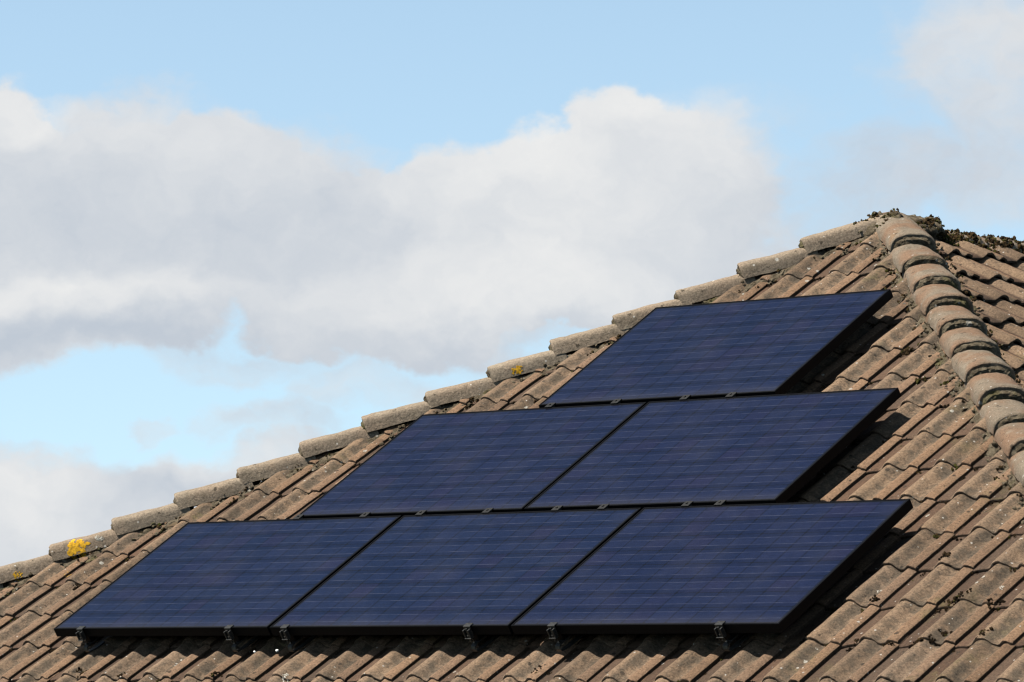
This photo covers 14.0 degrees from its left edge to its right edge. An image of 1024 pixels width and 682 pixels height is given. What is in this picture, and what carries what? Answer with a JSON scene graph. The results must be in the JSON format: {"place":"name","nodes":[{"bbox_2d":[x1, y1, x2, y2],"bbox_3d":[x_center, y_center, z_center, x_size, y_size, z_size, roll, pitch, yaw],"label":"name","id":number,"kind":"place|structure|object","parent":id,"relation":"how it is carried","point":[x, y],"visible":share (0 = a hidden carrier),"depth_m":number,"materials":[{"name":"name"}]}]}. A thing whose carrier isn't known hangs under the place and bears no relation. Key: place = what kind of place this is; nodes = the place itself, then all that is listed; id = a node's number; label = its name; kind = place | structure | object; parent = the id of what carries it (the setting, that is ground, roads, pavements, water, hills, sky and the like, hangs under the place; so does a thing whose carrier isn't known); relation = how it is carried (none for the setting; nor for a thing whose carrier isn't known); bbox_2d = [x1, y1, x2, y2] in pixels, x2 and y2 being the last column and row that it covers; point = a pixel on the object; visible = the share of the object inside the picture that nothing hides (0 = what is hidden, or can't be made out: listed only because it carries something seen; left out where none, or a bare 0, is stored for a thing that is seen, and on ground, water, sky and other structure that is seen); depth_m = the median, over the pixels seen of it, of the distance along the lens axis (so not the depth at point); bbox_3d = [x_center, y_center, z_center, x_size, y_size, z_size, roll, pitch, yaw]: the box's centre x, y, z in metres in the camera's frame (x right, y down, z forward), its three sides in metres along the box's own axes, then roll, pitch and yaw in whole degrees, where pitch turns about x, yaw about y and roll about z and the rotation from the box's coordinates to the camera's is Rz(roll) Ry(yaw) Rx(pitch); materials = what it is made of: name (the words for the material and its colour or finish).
{"place":"outdoors","nodes":[
{"label":"outdoors","id":0,"kind":"place"},
{"bbox_2d":[0,0,1023,565],"label":"sky","id":1,"kind":"structure","parent":0,"point":[234,234],"materials":[{"name":"blue"}]},
{"label":"ground","id":2,"kind":"structure","parent":0,"visible":0},
{"bbox_2d":[0,211,1023,681],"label":"roof","id":3,"kind":"structure","parent":2,"relation":"on","point":[984,421],"depth_m":19.61,"materials":[{"name":"tile"}]},
{"bbox_2d":[13,571,23,580],"bbox_3d":[-2.612,1.245,22.088,0.055,0.054,0.038,0,-4,2],"label":"lichen patch","id":4,"kind":"object","parent":3,"relation":"on","point":[14,574],"visible":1,"depth_m":22.07,"materials":[{"name":"yellow plant"}]},
{"bbox_2d":[67,539,90,559],"bbox_3d":[-2.287,1.104,22.085,0.125,0.113,0.055,0,-4,4],"label":"lichen patch","id":5,"kind":"object","parent":3,"relation":"on","point":[73,548],"visible":1,"depth_m":22.06,"materials":[{"name":"yellow plant"}]},
{"bbox_2d":[75,626,108,651],"bbox_3d":[-1.815,1.255,20.960,0.054,0.613,0.938,-4,-6,44],"label":"mounting rail","id":6,"kind":"object","parent":3,"relation":"attached to","point":[81,636],"visible":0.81,"depth_m":20.64,"materials":[{"name":"metal"}]},
{"bbox_2d":[54,515,401,636],"bbox_3d":[-1.403,1.161,20.580,1.559,0.046,1.046,-4,26,44],"label":"solar panel","id":7,"kind":"object","parent":6,"relation":"attached to","point":[252,578],"visible":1,"depth_m":20.53,"materials":[{"name":"blue glass"}]},
{"bbox_2d":[223,512,370,651],"bbox_3d":[-1.019,1.162,20.230,0.055,0.688,0.980,-4,-6,44],"label":"mounting rail","id":8,"kind":"object","parent":3,"relation":"attached to","point":[228,634],"visible":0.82,"depth_m":19.90,"materials":[{"name":"metal"}]},
{"bbox_2d":[293,514,303,519],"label":"mounting rail","id":9,"kind":"object","parent":3,"relation":"attached to","point":[298,516],"visible":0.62,"depth_m":20.89,"materials":[{"name":"silver metal"}]},
{"bbox_2d":[300,402,646,518],"bbox_3d":[-0.201,0.609,20.740,1.559,0.046,1.046,-4,26,44],"label":"solar panel","id":10,"kind":"object","parent":9,"relation":"attached to","point":[515,460],"visible":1,"depth_m":20.71,"materials":[{"name":"blue glass"}]},
{"bbox_2d":[279,510,426,651],"bbox_3d":[-0.738,1.142,19.960,0.055,0.688,0.980,-4,-6,44],"label":"mounting rail","id":11,"kind":"object","parent":3,"relation":"attached to","point":[286,635],"visible":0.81,"depth_m":19.63,"materials":[{"name":"metal"}]},
{"bbox_2d":[269,508,641,635],"bbox_3d":[-0.265,1.079,19.493,1.559,0.047,1.046,-4,26,44],"label":"solar panel","id":12,"kind":"object","parent":11,"relation":"attached to","point":[494,573],"visible":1,"depth_m":19.44,"materials":[{"name":"blue glass"}]},
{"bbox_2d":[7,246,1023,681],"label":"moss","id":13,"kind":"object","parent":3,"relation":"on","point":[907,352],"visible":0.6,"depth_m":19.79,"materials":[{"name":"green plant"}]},
{"bbox_2d":[511,365,522,374],"bbox_3d":[0.027,0.154,22.019,0.062,0.051,0.007,0,-4,3],"label":"lichen patch","id":14,"kind":"object","parent":3,"relation":"on","point":[517,369],"visible":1,"depth_m":22.02,"materials":[{"name":"yellow plant"}]},
{"bbox_2d":[462,504,609,651],"bbox_3d":[0.131,1.079,19.130,0.055,0.688,0.980,-4,-6,44],"label":"mounting rail","id":15,"kind":"object","parent":3,"relation":"attached to","point":[467,631],"visible":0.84,"depth_m":18.80,"materials":[{"name":"metal"}]},
{"bbox_2d":[545,402,555,407],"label":"mounting rail","id":16,"kind":"object","parent":3,"relation":"attached to","point":[550,405],"visible":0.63,"depth_m":20.99,"materials":[{"name":"silver metal"}]},
{"bbox_2d":[482,399,621,512],"bbox_3d":[0.213,0.591,20.349,0.044,0.661,0.993,-4,-6,44],"label":"mounting rail","id":17,"kind":"object","parent":3,"relation":"attached to","point":[615,401],"visible":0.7,"depth_m":20.01,"materials":[{"name":"metal"}]},
{"bbox_2d":[546,501,693,650],"bbox_3d":[0.507,1.051,18.770,0.055,0.688,0.980,-4,-6,44],"label":"mounting rail","id":18,"kind":"object","parent":3,"relation":"attached to","point":[551,630],"visible":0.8,"depth_m":18.44,"materials":[{"name":"metal"}]},
{"bbox_2d":[551,395,690,510],"bbox_3d":[0.542,0.568,20.035,0.044,0.661,0.993,-4,-6,44],"label":"mounting rail","id":19,"kind":"object","parent":3,"relation":"attached to","point":[557,508],"visible":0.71,"depth_m":19.69,"materials":[{"name":"metal"}]},
{"bbox_2d":[714,500,725,505],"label":"mounting rail","id":20,"kind":"object","parent":3,"relation":"attached to","point":[720,502],"visible":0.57,"depth_m":18.96,"materials":[{"name":"silver metal"}]},
{"bbox_2d":[524,388,900,510],"bbox_3d":[0.936,0.526,19.652,1.559,0.046,1.046,-4,26,44],"label":"solar panel","id":21,"kind":"object","parent":20,"relation":"attached to","point":[775,448],"visible":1,"depth_m":19.59,"materials":[{"name":"blue glass"}]},
{"bbox_2d":[725,392,736,396],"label":"mounting rail","id":22,"kind":"object","parent":3,"relation":"attached to","point":[731,394],"visible":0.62,"depth_m":20.16,"materials":[{"name":"silver metal"}]},
{"bbox_2d":[539,289,892,407],"bbox_3d":[1.012,0.053,20.885,1.559,0.047,1.046,-4,26,44],"label":"solar panel","id":23,"kind":"object","parent":22,"relation":"attached to","point":[773,346],"visible":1,"depth_m":20.82,"materials":[{"name":"blue glass"}]},
{"bbox_2d":[714,621,752,650],"bbox_3d":[1.199,1.036,18.077,0.054,0.613,0.938,-4,-6,44],"label":"mounting rail","id":24,"kind":"object","parent":3,"relation":"attached to","point":[720,631],"visible":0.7,"depth_m":17.76,"materials":[{"name":"metal"}]},
{"bbox_2d":[511,499,912,633],"bbox_3d":[0.873,0.997,18.405,1.559,0.047,1.046,-4,26,44],"label":"solar panel","id":25,"kind":"object","parent":24,"relation":"attached to","point":[764,568],"visible":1,"depth_m":18.33,"materials":[{"name":"blue glass"}]},
{"bbox_2d":[853,208,1023,253],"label":"moss","id":26,"kind":"object","parent":3,"relation":"on","point":[958,235],"visible":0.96,"depth_m":22.34,"materials":[{"name":"green plant"}]}
]}

